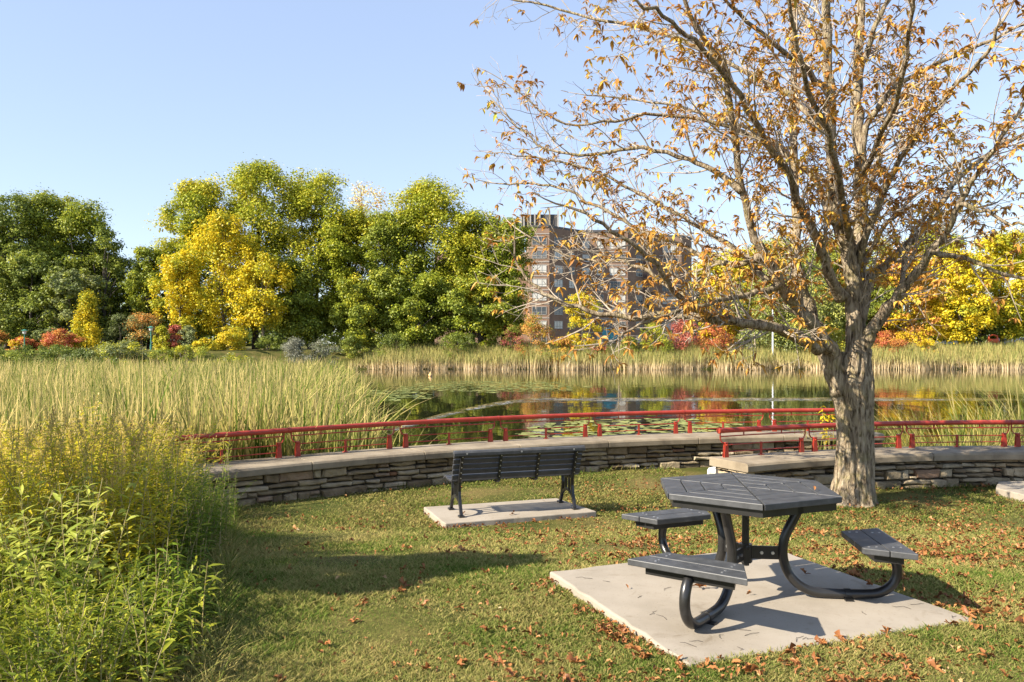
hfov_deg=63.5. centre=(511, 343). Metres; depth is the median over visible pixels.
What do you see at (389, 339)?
shrub
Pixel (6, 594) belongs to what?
spiked plant
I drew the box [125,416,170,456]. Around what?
goldenrod plant
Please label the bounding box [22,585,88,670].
spiked plant
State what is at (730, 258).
deciduous tree
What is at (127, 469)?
goldenrod plant
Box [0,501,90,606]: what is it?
broad leaved plant
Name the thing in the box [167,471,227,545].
fine leaved plant
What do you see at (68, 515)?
broad leaved plant
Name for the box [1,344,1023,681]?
ground
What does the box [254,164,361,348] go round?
deciduous tree
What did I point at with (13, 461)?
goldenrod plant
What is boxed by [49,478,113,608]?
broad leaved plant
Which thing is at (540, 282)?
window
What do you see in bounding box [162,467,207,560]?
fine leaved plant
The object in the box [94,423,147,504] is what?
goldenrod plant
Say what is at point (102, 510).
broad leaved plant
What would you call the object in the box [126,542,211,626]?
leafy plant
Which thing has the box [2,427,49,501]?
goldenrod plant
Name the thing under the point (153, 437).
goldenrod plant
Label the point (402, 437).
cattail clump
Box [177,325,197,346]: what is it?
shrub
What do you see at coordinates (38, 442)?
goldenrod plant
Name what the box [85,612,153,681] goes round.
spiked plant
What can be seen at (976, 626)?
fallen leaf
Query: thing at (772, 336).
lamp post
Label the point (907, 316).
deciduous tree
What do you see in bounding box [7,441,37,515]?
goldenrod plant
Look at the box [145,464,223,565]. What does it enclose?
fine leaved plant
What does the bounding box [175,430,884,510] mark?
stone wall
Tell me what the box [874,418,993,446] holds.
cattail clump
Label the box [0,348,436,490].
cattail marsh
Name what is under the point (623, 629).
fallen leaf
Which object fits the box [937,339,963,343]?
parked car
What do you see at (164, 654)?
leafy plant
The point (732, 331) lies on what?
deciduous tree
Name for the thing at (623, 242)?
window
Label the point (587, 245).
window
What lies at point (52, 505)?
goldenrod plant
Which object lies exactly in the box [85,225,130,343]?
deciduous tree
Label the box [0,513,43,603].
broad leaved plant
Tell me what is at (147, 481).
goldenrod plant
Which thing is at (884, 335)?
shrub
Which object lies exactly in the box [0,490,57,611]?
broad leaved plant
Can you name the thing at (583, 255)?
window
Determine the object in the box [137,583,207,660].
leafy plant
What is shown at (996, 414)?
cattail clump
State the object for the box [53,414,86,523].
goldenrod plant
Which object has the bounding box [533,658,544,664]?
fallen leaf
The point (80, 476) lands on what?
goldenrod plant
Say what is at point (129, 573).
spiked plant
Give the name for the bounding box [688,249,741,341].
deciduous tree
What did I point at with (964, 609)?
fallen leaf
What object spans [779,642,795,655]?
fallen leaf
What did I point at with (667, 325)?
window
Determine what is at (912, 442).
metal railing
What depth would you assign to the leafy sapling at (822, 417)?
13.68 m
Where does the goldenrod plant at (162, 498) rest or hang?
on the ground at (387, 628)
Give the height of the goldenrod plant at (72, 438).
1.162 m
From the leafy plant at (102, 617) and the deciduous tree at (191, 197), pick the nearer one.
the leafy plant at (102, 617)
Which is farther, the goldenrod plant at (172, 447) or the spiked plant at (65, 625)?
the goldenrod plant at (172, 447)
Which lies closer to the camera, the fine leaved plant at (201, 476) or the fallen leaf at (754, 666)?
the fallen leaf at (754, 666)
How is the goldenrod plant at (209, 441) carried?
on the ground at (387, 628)
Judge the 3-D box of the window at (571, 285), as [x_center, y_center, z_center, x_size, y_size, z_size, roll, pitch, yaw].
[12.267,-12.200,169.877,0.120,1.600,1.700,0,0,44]
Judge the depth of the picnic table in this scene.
5.16 m
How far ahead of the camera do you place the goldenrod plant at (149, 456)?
6.90 m
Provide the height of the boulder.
0.270 m
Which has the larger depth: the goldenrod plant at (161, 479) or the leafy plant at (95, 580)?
the goldenrod plant at (161, 479)
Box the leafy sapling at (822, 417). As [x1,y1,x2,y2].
[820,406,834,449]
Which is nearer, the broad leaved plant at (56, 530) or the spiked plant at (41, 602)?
the spiked plant at (41, 602)
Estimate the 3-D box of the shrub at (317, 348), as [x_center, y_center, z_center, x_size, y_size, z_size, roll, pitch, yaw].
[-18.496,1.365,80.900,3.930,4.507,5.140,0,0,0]
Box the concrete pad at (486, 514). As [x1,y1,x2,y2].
[424,498,595,528]
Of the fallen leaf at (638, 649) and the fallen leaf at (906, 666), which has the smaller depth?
the fallen leaf at (906, 666)
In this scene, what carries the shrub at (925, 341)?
on the ground at (387, 628)
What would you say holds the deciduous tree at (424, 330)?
on the ground at (387, 628)
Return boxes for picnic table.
[622,472,917,628]
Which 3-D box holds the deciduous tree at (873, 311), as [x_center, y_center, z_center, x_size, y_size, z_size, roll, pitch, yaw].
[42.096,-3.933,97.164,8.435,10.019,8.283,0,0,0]
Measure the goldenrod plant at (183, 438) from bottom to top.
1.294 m
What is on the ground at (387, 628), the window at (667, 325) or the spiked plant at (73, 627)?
the spiked plant at (73, 627)
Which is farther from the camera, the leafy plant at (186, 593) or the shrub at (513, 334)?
the shrub at (513, 334)
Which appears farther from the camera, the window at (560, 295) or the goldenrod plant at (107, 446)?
the window at (560, 295)
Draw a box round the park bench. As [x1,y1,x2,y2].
[443,445,584,517]
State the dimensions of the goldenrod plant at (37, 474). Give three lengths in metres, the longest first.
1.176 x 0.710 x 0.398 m
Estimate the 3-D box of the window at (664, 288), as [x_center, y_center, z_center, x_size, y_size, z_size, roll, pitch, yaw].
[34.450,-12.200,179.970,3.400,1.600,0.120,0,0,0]
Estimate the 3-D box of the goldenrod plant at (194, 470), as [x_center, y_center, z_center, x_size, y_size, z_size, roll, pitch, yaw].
[-2.486,1.111,5.603,0.929,1.269,0.476,0,0,5]
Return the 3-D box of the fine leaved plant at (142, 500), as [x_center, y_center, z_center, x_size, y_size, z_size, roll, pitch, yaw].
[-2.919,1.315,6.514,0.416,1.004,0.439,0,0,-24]
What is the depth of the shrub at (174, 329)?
85.59 m
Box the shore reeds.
[346,338,1023,369]
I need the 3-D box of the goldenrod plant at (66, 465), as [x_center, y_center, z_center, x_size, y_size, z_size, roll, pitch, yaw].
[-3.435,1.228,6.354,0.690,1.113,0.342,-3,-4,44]
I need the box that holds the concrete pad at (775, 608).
[550,552,975,668]
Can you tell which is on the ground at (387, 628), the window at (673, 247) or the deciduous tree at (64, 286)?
the deciduous tree at (64, 286)
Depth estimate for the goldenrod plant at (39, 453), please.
6.33 m
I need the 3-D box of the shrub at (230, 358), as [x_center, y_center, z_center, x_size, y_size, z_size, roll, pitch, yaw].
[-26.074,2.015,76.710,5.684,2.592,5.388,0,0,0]
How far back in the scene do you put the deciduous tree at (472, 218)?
94.98 m
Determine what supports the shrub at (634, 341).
on the ground at (387, 628)
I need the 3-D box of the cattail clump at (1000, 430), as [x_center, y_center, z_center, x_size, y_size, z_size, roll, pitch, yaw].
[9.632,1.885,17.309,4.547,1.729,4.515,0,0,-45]
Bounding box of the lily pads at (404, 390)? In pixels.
[366,381,585,398]
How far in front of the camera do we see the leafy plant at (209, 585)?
5.31 m
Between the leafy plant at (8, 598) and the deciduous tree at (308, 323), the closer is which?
the leafy plant at (8, 598)
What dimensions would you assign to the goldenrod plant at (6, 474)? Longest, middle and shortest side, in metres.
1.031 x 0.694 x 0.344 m
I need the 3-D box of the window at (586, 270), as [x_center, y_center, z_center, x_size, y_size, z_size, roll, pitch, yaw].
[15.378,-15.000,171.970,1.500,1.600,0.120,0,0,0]
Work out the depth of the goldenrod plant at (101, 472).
5.89 m
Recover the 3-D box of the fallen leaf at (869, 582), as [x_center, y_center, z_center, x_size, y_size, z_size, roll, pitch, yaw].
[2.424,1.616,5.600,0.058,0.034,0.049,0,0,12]
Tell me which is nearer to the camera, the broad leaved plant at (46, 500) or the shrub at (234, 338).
the broad leaved plant at (46, 500)
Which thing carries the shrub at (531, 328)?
on the ground at (387, 628)
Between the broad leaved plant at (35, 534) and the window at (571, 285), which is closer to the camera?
the broad leaved plant at (35, 534)
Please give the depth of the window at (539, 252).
164.95 m
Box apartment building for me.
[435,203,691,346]
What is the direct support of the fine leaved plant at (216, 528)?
on the ground at (387, 628)
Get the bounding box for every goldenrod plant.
[0,392,102,535]
[0,410,107,578]
[0,415,83,579]
[0,416,41,581]
[0,420,14,453]
[0,420,71,557]
[0,426,30,543]
[0,426,48,513]
[0,426,67,528]
[0,429,26,505]
[0,429,88,512]
[0,430,27,561]
[0,432,123,596]
[0,436,57,579]
[0,438,84,558]
[0,443,23,523]
[0,446,58,559]
[0,449,45,541]
[0,449,64,558]
[1,438,89,511]
[1,446,27,515]
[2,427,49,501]
[2,429,84,543]
[3,428,68,529]
[7,422,73,528]
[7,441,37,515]
[11,432,77,512]
[11,435,119,560]
[12,416,155,595]
[14,455,133,587]
[29,405,116,577]
[30,441,131,582]
[35,428,144,524]
[41,411,114,530]
[43,406,121,529]
[47,409,181,554]
[51,405,118,517]
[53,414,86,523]
[54,436,138,579]
[57,432,143,542]
[57,436,75,517]
[58,444,112,518]
[64,415,159,514]
[64,423,122,581]
[64,433,126,520]
[70,450,110,505]
[74,411,149,577]
[77,426,170,518]
[77,427,145,576]
[81,419,137,572]
[84,421,158,554]
[85,415,195,490]
[86,444,155,595]
[91,424,156,559]
[93,458,143,598]
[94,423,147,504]
[95,413,222,585]
[96,417,150,527]
[105,407,163,518]
[108,410,172,476]
[108,446,211,576]
[113,422,188,584]
[114,418,181,570]
[114,420,170,575]
[116,418,164,482]
[118,411,178,555]
[118,415,216,510]
[118,416,142,476]
[120,426,167,520]
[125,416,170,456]
[126,420,161,510]
[127,432,228,544]
[148,423,186,549]
[148,449,205,497]
[149,457,205,495]
[151,420,193,465]
[151,432,193,499]
[151,443,169,497]
[157,452,200,526]
[162,426,201,491]
[175,436,226,481]
[179,437,193,479]
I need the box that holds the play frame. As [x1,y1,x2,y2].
[986,334,999,343]
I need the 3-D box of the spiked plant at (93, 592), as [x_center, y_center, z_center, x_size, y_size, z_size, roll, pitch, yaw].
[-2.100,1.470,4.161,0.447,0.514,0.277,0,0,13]
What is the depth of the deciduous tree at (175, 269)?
89.07 m
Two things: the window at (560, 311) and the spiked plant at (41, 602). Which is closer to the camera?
the spiked plant at (41, 602)
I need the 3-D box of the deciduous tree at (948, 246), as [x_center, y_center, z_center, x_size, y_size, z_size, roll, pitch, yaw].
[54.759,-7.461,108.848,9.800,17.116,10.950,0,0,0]
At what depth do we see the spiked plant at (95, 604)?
4.01 m
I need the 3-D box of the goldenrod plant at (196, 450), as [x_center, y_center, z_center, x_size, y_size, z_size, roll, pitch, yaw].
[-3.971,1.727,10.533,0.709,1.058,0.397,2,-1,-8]
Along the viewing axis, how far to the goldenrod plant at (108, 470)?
6.16 m
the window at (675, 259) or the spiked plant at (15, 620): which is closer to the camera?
the spiked plant at (15, 620)
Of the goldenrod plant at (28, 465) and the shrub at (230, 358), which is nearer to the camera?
the goldenrod plant at (28, 465)
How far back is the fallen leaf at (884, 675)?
4.07 m
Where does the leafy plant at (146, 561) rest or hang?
on the ground at (387, 628)
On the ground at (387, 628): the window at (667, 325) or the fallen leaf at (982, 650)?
the fallen leaf at (982, 650)
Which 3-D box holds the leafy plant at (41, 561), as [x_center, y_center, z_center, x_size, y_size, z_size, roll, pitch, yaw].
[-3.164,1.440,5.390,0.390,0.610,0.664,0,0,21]
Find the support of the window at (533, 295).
in the apartment building
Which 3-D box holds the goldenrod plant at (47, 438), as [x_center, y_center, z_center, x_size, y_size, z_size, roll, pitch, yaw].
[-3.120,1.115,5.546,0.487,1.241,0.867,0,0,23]
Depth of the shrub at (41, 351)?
73.29 m
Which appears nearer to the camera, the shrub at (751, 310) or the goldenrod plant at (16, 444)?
the goldenrod plant at (16, 444)
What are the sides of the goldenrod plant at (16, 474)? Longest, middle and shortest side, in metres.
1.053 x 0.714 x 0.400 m
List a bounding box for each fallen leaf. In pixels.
[273,673,285,681]
[317,639,330,644]
[421,662,430,669]
[457,658,467,664]
[498,655,505,666]
[506,667,516,676]
[521,625,530,634]
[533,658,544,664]
[565,674,574,681]
[566,653,584,662]
[603,623,612,632]
[621,627,630,635]
[631,647,640,652]
[641,652,652,658]
[675,661,683,669]
[706,665,717,668]
[731,659,740,662]
[742,663,758,671]
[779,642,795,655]
[790,657,798,664]
[811,651,819,664]
[814,635,826,643]
[834,630,846,640]
[836,674,845,681]
[849,670,862,680]
[865,579,873,584]
[880,673,892,679]
[881,652,892,657]
[901,663,910,669]
[927,659,944,673]
[961,606,976,617]
[970,622,982,629]
[977,647,986,656]
[978,606,993,613]
[999,668,1012,677]
[1015,616,1023,622]
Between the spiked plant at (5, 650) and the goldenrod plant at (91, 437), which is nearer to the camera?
the spiked plant at (5, 650)
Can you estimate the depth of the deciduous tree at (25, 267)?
90.42 m
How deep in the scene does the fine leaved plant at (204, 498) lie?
7.55 m
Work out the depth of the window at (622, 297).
171.99 m
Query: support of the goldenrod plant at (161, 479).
on the ground at (387, 628)
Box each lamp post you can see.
[21,329,27,348]
[147,326,154,349]
[772,298,773,362]
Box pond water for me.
[345,369,1023,447]
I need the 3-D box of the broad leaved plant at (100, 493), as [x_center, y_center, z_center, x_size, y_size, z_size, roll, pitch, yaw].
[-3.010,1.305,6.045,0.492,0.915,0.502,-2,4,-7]
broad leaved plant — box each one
[0,474,76,582]
[0,476,78,632]
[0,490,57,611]
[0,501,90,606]
[0,504,58,585]
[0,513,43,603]
[0,514,38,599]
[0,514,89,633]
[0,523,10,588]
[2,523,97,626]
[9,445,60,523]
[12,474,88,613]
[14,493,114,637]
[15,460,89,555]
[21,473,110,558]
[24,496,89,581]
[29,466,96,549]
[37,512,75,567]
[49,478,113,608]
[65,470,161,580]
[69,478,131,550]
[72,452,151,606]
[76,464,133,537]
[81,459,118,565]
[106,505,157,590]
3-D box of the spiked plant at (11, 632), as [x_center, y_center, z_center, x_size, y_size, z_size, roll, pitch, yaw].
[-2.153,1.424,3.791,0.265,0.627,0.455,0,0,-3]
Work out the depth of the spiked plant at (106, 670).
3.99 m
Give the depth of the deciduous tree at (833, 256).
97.23 m
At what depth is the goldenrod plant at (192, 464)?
7.64 m
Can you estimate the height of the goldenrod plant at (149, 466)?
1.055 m
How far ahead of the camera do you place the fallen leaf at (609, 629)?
4.80 m
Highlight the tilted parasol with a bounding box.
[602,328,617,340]
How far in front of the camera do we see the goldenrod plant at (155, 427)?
6.50 m
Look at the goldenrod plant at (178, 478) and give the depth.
7.57 m
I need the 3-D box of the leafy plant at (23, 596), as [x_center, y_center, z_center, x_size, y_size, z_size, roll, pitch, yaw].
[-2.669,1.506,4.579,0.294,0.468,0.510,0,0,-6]
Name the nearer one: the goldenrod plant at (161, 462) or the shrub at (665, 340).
the goldenrod plant at (161, 462)
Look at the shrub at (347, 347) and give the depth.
88.62 m
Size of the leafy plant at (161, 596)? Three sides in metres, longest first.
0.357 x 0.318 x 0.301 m
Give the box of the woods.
[2,289,1023,345]
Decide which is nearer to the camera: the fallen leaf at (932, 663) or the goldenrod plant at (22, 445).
the fallen leaf at (932, 663)
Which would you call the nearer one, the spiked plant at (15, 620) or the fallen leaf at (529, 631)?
the spiked plant at (15, 620)
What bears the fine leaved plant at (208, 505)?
on the ground at (387, 628)
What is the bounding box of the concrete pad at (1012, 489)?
[996,481,1023,501]
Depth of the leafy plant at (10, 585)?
4.90 m
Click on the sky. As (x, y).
(116, 102)
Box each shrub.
[0,330,16,348]
[0,341,77,364]
[0,346,28,364]
[5,335,39,349]
[35,347,105,366]
[37,328,85,348]
[69,339,156,362]
[99,312,137,348]
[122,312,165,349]
[148,343,215,363]
[149,325,171,349]
[167,324,183,349]
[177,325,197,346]
[191,337,216,349]
[211,326,249,349]
[211,352,258,367]
[254,335,287,349]
[278,336,316,365]
[305,336,341,366]
[329,333,368,358]
[372,328,416,357]
[436,332,476,358]
[500,324,529,352]
[513,312,557,358]
[547,334,575,362]
[586,342,612,358]
[615,336,645,353]
[621,322,675,358]
[667,319,701,354]
[693,322,744,357]
[734,330,757,358]
[736,309,770,342]
[825,319,844,349]
[872,330,906,352]
[894,328,937,353]
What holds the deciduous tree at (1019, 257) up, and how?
on the ground at (387, 628)
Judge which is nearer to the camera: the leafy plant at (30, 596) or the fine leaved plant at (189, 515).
the leafy plant at (30, 596)
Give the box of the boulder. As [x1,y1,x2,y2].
[707,467,715,473]
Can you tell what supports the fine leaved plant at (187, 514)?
on the ground at (387, 628)
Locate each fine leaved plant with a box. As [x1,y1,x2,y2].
[126,451,166,533]
[130,464,200,565]
[133,460,182,538]
[134,470,177,559]
[135,480,175,544]
[136,476,236,560]
[145,444,192,529]
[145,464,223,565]
[145,466,188,554]
[149,437,216,567]
[149,456,201,565]
[153,471,210,557]
[161,462,207,558]
[161,463,209,554]
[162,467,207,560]
[166,440,197,533]
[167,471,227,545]
[173,473,212,537]
[174,454,211,544]
[175,464,218,553]
[179,455,216,513]
[179,464,216,542]
[186,440,231,557]
[195,464,224,537]
[203,449,232,537]
[205,487,234,539]
[208,495,237,533]
[214,483,240,531]
[215,472,253,516]
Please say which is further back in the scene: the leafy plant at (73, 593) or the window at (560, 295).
the window at (560, 295)
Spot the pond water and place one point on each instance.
(661, 390)
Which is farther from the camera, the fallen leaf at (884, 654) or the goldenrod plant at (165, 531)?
the goldenrod plant at (165, 531)
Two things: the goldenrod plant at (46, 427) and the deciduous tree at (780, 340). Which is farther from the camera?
the deciduous tree at (780, 340)
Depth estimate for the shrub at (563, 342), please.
88.58 m
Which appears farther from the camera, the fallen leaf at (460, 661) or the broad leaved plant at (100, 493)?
the broad leaved plant at (100, 493)
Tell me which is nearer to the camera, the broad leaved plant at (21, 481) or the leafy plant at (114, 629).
the leafy plant at (114, 629)
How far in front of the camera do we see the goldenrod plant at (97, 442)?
6.71 m
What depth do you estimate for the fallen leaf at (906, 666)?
4.21 m
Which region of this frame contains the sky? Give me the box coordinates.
[0,0,1023,343]
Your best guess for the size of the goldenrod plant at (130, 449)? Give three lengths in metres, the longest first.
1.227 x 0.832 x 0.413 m
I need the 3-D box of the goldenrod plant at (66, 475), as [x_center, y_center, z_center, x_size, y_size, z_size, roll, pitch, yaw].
[-2.805,1.093,5.804,0.810,1.300,0.402,0,5,-38]
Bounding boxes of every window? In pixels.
[532,236,546,243]
[532,250,546,257]
[532,264,546,272]
[532,279,546,286]
[532,293,546,300]
[532,307,546,314]
[554,237,562,245]
[554,251,562,258]
[554,265,562,273]
[554,279,562,286]
[554,293,562,300]
[554,307,562,314]
[554,321,562,328]
[569,267,574,274]
[569,280,574,287]
[582,241,589,248]
[582,254,589,261]
[582,268,589,274]
[610,241,624,248]
[610,268,624,274]
[610,281,624,288]
[610,295,624,301]
[610,322,624,328]
[636,255,641,263]
[636,269,641,276]
[636,295,641,302]
[662,245,677,252]
[662,258,677,265]
[662,285,677,290]
[662,297,676,303]
[662,323,673,329]
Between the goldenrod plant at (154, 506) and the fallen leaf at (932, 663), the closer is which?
the fallen leaf at (932, 663)
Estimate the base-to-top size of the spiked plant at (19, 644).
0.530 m
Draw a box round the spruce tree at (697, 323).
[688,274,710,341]
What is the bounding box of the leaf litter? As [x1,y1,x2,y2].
[218,478,1023,681]
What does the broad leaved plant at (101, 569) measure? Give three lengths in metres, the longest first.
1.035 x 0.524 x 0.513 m
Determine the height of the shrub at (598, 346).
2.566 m
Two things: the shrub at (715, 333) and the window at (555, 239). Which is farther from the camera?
the window at (555, 239)
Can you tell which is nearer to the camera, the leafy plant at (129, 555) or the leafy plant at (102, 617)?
the leafy plant at (102, 617)
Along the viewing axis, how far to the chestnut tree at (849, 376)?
10.99 m
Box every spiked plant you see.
[0,547,33,672]
[0,577,64,681]
[0,586,57,681]
[0,591,10,619]
[0,594,46,678]
[0,595,28,681]
[0,595,103,681]
[0,603,88,681]
[0,610,78,681]
[0,613,47,680]
[0,616,85,681]
[0,629,124,681]
[1,626,63,681]
[3,586,89,674]
[10,594,105,680]
[14,566,97,681]
[17,615,90,681]
[21,556,196,681]
[22,567,95,678]
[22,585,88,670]
[35,607,116,680]
[40,553,170,681]
[42,574,123,681]
[49,577,138,672]
[62,546,147,680]
[63,650,86,681]
[72,577,158,680]
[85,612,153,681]
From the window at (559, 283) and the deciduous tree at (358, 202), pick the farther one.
the window at (559, 283)
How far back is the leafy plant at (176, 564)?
5.27 m
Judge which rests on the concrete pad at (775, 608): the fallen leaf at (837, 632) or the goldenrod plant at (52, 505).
the fallen leaf at (837, 632)
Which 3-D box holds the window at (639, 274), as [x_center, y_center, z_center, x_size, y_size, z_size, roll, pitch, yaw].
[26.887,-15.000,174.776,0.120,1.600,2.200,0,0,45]
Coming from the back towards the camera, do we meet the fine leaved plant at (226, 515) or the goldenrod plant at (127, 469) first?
the fine leaved plant at (226, 515)
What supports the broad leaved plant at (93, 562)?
on the ground at (387, 628)
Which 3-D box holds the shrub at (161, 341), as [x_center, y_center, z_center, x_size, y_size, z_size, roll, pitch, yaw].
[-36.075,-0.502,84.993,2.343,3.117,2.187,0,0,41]
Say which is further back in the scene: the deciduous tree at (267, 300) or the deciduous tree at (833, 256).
the deciduous tree at (833, 256)
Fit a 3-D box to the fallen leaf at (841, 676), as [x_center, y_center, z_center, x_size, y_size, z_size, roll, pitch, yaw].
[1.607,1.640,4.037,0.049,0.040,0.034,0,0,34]
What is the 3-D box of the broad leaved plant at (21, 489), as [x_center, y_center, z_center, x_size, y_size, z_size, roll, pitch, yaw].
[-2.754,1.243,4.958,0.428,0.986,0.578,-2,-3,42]
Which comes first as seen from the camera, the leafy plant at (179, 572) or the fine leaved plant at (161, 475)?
the leafy plant at (179, 572)
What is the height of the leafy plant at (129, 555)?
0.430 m
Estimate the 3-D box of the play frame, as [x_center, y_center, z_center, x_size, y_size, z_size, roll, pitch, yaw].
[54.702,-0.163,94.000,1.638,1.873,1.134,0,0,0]
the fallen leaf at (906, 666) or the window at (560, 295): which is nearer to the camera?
the fallen leaf at (906, 666)
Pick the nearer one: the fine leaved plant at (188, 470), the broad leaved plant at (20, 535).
the broad leaved plant at (20, 535)
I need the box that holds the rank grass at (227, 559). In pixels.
[3,501,269,681]
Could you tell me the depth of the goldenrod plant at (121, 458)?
5.54 m
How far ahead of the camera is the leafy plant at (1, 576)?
4.72 m
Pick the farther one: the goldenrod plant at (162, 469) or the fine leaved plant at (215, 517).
the fine leaved plant at (215, 517)
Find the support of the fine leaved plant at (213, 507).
on the ground at (387, 628)
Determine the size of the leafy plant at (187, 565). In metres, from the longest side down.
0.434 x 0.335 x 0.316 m
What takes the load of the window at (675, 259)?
in the apartment building
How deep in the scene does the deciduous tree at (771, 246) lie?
105.42 m
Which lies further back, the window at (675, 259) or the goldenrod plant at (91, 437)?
the window at (675, 259)
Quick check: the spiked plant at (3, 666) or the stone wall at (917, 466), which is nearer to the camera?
the spiked plant at (3, 666)
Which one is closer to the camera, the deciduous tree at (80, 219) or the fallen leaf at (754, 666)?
the fallen leaf at (754, 666)
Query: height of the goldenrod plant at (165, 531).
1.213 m
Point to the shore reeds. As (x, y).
(996, 356)
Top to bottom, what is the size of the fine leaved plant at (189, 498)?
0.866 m
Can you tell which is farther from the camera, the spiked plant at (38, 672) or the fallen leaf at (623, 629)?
the fallen leaf at (623, 629)
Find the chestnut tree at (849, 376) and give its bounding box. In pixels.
[457,0,1023,507]
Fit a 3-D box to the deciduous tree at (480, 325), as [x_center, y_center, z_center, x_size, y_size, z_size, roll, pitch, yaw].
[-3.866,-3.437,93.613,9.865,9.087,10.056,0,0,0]
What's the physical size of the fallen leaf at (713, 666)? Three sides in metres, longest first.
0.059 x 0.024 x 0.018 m
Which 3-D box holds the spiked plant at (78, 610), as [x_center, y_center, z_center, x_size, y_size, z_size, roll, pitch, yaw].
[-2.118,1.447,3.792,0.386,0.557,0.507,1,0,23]
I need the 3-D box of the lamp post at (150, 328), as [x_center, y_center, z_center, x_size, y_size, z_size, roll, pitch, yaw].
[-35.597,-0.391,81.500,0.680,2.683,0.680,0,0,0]
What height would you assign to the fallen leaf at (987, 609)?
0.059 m
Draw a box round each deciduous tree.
[0,189,59,348]
[0,244,68,349]
[8,186,93,329]
[22,265,112,348]
[49,195,125,347]
[66,289,103,349]
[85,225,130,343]
[86,255,144,347]
[108,298,164,347]
[118,246,177,348]
[143,174,239,340]
[144,248,206,342]
[175,204,269,341]
[201,152,310,348]
[233,250,298,349]
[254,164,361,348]
[259,253,342,348]
[313,202,385,337]
[320,275,404,349]
[347,180,392,333]
[359,206,431,333]
[381,172,474,340]
[383,270,457,349]
[427,206,504,346]
[433,272,520,349]
[472,214,538,345]
[564,291,604,351]
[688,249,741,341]
[696,275,742,341]
[715,247,786,341]
[725,255,845,352]
[738,236,803,320]
[802,233,881,340]
[820,241,891,340]
[841,275,905,339]
[869,255,944,343]
[872,233,932,331]
[903,224,970,341]
[915,247,1005,344]
[951,224,1023,343]
[961,299,1009,346]
[999,228,1023,329]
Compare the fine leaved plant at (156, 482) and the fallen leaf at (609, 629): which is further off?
the fine leaved plant at (156, 482)
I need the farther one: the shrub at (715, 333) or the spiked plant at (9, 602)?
the shrub at (715, 333)
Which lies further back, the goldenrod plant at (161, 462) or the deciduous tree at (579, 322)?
the deciduous tree at (579, 322)
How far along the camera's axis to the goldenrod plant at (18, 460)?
5.37 m
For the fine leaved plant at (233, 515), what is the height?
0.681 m
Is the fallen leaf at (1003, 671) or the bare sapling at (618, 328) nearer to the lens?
the fallen leaf at (1003, 671)
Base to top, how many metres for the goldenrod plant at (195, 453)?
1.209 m
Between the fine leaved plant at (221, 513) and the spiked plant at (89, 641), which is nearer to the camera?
the spiked plant at (89, 641)
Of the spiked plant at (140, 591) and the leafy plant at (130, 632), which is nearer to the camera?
the spiked plant at (140, 591)
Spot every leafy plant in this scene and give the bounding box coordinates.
[0,514,80,587]
[0,560,28,608]
[0,567,63,660]
[0,568,38,631]
[0,576,19,616]
[2,589,43,642]
[3,558,77,653]
[23,556,59,612]
[26,559,59,600]
[49,539,154,613]
[53,576,180,664]
[55,562,101,631]
[67,604,104,670]
[72,551,108,604]
[79,541,118,590]
[79,575,108,616]
[90,605,145,658]
[91,587,131,650]
[92,597,118,650]
[97,575,129,632]
[99,503,161,580]
[103,553,194,649]
[109,543,149,597]
[110,562,223,652]
[115,616,174,667]
[119,551,163,622]
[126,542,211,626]
[130,547,164,579]
[130,556,194,641]
[131,584,193,638]
[132,609,196,681]
[134,561,191,593]
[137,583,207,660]
[139,519,215,583]
[140,576,178,618]
[142,604,210,677]
[155,547,207,593]
[162,543,211,618]
[163,545,200,587]
[164,551,203,604]
[170,565,202,613]
[194,563,222,607]
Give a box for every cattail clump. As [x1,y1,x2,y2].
[358,426,445,447]
[789,415,875,449]
[874,393,1023,446]
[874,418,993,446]
[905,377,1023,445]
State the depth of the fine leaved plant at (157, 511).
6.50 m
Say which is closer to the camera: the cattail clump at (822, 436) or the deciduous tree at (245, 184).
the cattail clump at (822, 436)
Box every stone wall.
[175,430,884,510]
[709,446,1023,489]
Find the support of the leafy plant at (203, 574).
on the ground at (387, 628)
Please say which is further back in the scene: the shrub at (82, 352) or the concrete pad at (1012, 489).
the shrub at (82, 352)
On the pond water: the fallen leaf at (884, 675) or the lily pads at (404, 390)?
the lily pads at (404, 390)
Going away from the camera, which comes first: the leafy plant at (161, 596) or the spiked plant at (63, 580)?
the spiked plant at (63, 580)
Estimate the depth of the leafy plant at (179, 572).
4.99 m
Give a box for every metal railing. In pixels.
[164,408,834,463]
[716,420,1023,457]
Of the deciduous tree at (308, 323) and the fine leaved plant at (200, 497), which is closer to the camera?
the fine leaved plant at (200, 497)
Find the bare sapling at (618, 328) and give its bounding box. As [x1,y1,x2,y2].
[610,303,629,354]
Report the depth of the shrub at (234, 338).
83.76 m
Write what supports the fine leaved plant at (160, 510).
on the ground at (387, 628)
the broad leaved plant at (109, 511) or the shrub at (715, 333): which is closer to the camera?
the broad leaved plant at (109, 511)

